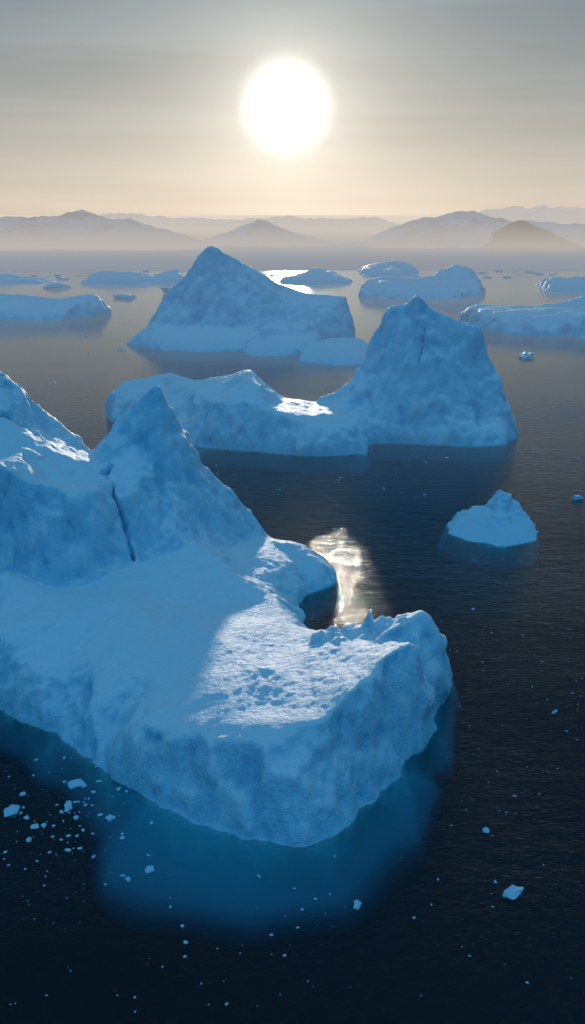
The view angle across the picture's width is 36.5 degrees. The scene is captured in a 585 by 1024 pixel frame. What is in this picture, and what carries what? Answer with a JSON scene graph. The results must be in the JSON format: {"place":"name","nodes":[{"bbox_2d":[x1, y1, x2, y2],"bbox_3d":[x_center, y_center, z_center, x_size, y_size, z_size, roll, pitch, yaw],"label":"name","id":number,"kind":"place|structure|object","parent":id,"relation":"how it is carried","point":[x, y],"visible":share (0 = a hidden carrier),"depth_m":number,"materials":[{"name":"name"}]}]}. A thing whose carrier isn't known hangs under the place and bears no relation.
{"place":"outdoors","nodes":[
{"label":"outdoors","id":0,"kind":"place"},
{"bbox_2d":[0,210,221,249],"bbox_3d":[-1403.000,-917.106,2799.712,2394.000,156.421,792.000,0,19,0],"label":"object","id":1,"kind":"structure","parent":0,"point":[80,230],"depth_m":2620.82,"materials":[{"name":"grey stone"}]},
{"bbox_2d":[99,213,399,231],"bbox_3d":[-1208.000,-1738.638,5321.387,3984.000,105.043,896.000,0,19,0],"label":"hills","id":2,"kind":"structure","parent":0,"point":[298,224],"depth_m":5149.53,"materials":[{"name":"grey stone"}]},
{"bbox_2d":[202,220,342,246],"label":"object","id":3,"kind":"structure","parent":0,"point":[265,233],"depth_m":2880.25,"materials":[{"name":"grey stone"}]},
{"bbox_2d":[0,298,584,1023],"bbox_3d":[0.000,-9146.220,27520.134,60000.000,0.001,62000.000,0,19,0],"label":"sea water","id":4,"kind":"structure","parent":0,"point":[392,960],"depth_m":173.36,"materials":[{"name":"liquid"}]},
{"bbox_2d":[0,215,584,270],"bbox_3d":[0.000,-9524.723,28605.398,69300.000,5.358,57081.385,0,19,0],"label":"snow plain","id":5,"kind":"structure","parent":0,"point":[349,253],"depth_m":2090.58,"materials":[{"name":"grey snow"}]},
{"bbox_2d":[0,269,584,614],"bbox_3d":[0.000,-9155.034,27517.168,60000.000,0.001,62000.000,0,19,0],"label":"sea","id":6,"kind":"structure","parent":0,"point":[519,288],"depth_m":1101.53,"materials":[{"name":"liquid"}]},
{"bbox_2d":[3,804,19,817],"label":"ice floe","id":7,"kind":"object","parent":6,"relation":"on","point":[11,810],"visible":1,"depth_m":155.86,"materials":[{"name":"blue ice"}]},
{"bbox_2d":[0,273,54,284],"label":"iceberg","id":8,"kind":"object","parent":6,"relation":"on","point":[6,278],"visible":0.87,"depth_m":1360.71,"materials":[{"name":"blue ice"}]},
{"bbox_2d":[31,823,38,828],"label":"ice floe","id":9,"kind":"object","parent":6,"relation":"on","point":[35,826],"visible":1,"depth_m":152.40,"materials":[{"name":"blue ice"}]},
{"bbox_2d":[0,293,113,329],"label":"iceberg","id":10,"kind":"object","parent":6,"relation":"on","point":[21,307],"visible":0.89,"depth_m":894.61,"materials":[{"name":"blue ice"}]},
{"bbox_2d":[43,282,70,288],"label":"ice floe","id":11,"kind":"object","parent":6,"relation":"on","point":[54,285],"visible":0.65,"depth_m":1254.69,"materials":[{"name":"blue ice"}]},
{"bbox_2d":[64,800,72,810],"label":"ice floe","id":12,"kind":"object","parent":6,"relation":"on","point":[67,805],"visible":1,"depth_m":157.72,"materials":[{"name":"blue ice"}]},
{"bbox_2d":[67,779,84,788],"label":"ice floe","id":13,"kind":"object","parent":6,"relation":"on","point":[74,784],"visible":1,"depth_m":163.66,"materials":[{"name":"blue ice"}]},
{"bbox_2d":[105,814,115,821],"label":"ice floe","id":14,"kind":"object","parent":6,"relation":"on","point":[109,817],"visible":1,"depth_m":154.59,"materials":[{"name":"blue ice"}]},
{"bbox_2d":[112,294,135,300],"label":"ice floe","id":15,"kind":"object","parent":6,"relation":"on","point":[124,296],"visible":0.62,"depth_m":1099.42,"materials":[{"name":"blue ice"}]},
{"bbox_2d":[81,269,183,285],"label":"iceberg","id":16,"kind":"object","parent":6,"relation":"on","point":[124,278],"visible":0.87,"depth_m":1353.61,"materials":[{"name":"blue ice"}]},
{"bbox_2d":[144,865,153,874],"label":"ice floe","id":17,"kind":"object","parent":6,"relation":"on","point":[149,869],"visible":1,"depth_m":142.28,"materials":[{"name":"blue ice"}]},
{"bbox_2d":[160,287,171,292],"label":"ice floe","id":18,"kind":"object","parent":6,"relation":"on","point":[166,289],"visible":0.12,"depth_m":1162.97,"materials":[{"name":"blue ice"}]},
{"bbox_2d":[0,371,463,949],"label":"iceberg","id":19,"kind":"object","parent":6,"relation":"on","point":[202,693],"visible":0.95,"depth_m":175.99,"materials":[{"name":"blue ice"}]},
{"bbox_2d":[124,246,355,364],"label":"iceberg","id":20,"kind":"object","parent":6,"relation":"on","point":[217,305],"visible":0.84,"depth_m":713.50,"materials":[{"name":"blue ice"}]},
{"bbox_2d":[237,320,322,368],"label":"iceberg","id":21,"kind":"object","parent":6,"relation":"on","point":[288,343],"visible":0.81,"depth_m":672.46,"materials":[{"name":"blue ice"}]},
{"bbox_2d":[3,270,579,1012],"bbox_3d":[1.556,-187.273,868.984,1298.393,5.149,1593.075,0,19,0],"label":"brash ice","id":22,"kind":"structure","parent":6,"relation":"on","point":[127,878],"depth_m":156.66,"materials":[{"name":"blue ice"}]},
{"bbox_2d":[106,295,519,477],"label":"iceberg","id":23,"kind":"object","parent":6,"relation":"on","point":[427,378],"visible":0.94,"depth_m":407.45,"materials":[{"name":"blue ice"}]},
{"bbox_2d":[280,268,352,284],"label":"iceberg","id":24,"kind":"object","parent":6,"relation":"on","point":[316,276],"visible":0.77,"depth_m":1354.97,"materials":[{"name":"blue ice"}]},
{"bbox_2d":[292,338,367,378],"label":"iceberg","id":25,"kind":"object","parent":6,"relation":"on","point":[345,355],"visible":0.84,"depth_m":629.22,"materials":[{"name":"blue ice"}]},
{"bbox_2d":[353,899,361,909],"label":"ice floe","id":26,"kind":"object","parent":6,"relation":"on","point":[357,904],"visible":1,"depth_m":135.06,"materials":[{"name":"ice"}]},
{"bbox_2d":[358,260,418,275],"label":"iceberg","id":27,"kind":"object","parent":6,"relation":"on","point":[392,268],"visible":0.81,"depth_m":1554.54,"materials":[{"name":"blue ice"}]},
{"bbox_2d":[357,265,485,304],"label":"iceberg","id":28,"kind":"object","parent":6,"relation":"on","point":[454,281],"visible":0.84,"depth_m":1126.74,"materials":[{"name":"blue ice"}]},
{"bbox_2d":[482,827,488,832],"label":"ice floe","id":29,"kind":"object","parent":6,"relation":"on","point":[485,830],"visible":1,"depth_m":151.37,"materials":[{"name":"blue ice"}]},
{"bbox_2d":[435,490,541,575],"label":"iceberg","id":30,"kind":"object","parent":6,"relation":"in","point":[500,520],"visible":0.94,"depth_m":289.21,"materials":[{"name":"blue ice"}]},
{"bbox_2d":[502,885,523,899],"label":"ice floe","id":31,"kind":"object","parent":6,"relation":"on","point":[512,892],"visible":1,"depth_m":137.41,"materials":[{"name":"blue ice"}]},
{"bbox_2d":[458,295,584,348],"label":"iceberg","id":32,"kind":"object","parent":6,"relation":"on","point":[559,320],"visible":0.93,"depth_m":778.00,"materials":[{"name":"blue ice"}]},
{"bbox_2d":[519,351,533,362],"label":"ice floe","id":33,"kind":"object","parent":6,"relation":"on","point":[525,357],"visible":1,"depth_m":645.94,"materials":[{"name":"blue ice"}]},
{"bbox_2d":[536,276,584,291],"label":"iceberg","id":34,"kind":"object","parent":6,"relation":"on","point":[560,284],"visible":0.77,"depth_m":1218.59,"materials":[{"name":"blue ice"}]},
{"bbox_2d":[572,495,583,500],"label":"ice floe","id":35,"kind":"object","parent":6,"relation":"on","point":[577,498],"visible":1,"depth_m":327.56,"materials":[{"name":"blue ice"}]},
{"bbox_2d":[0,0,584,214],"label":"sky","id":36,"kind":"structure","parent":0,"point":[146,107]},
{"bbox_2d":[357,211,584,248],"bbox_3d":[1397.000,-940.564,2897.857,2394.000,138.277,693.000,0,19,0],"label":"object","id":37,"kind":"structure","parent":0,"point":[469,229],"depth_m":2772.52,"materials":[{"name":"grey stone"}]},
{"bbox_2d":[478,220,584,248],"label":"rock hill","id":38,"kind":"structure","parent":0,"point":[519,234],"depth_m":2595.73,"materials":[{"name":"grey stone"}]},
{"bbox_2d":[478,205,584,223],"bbox_3d":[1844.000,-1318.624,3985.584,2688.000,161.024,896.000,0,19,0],"label":"hills","id":39,"kind":"structure","parent":0,"point":[558,214],"depth_m":3874.94,"materials":[{"name":"grey stone"}]}
]}

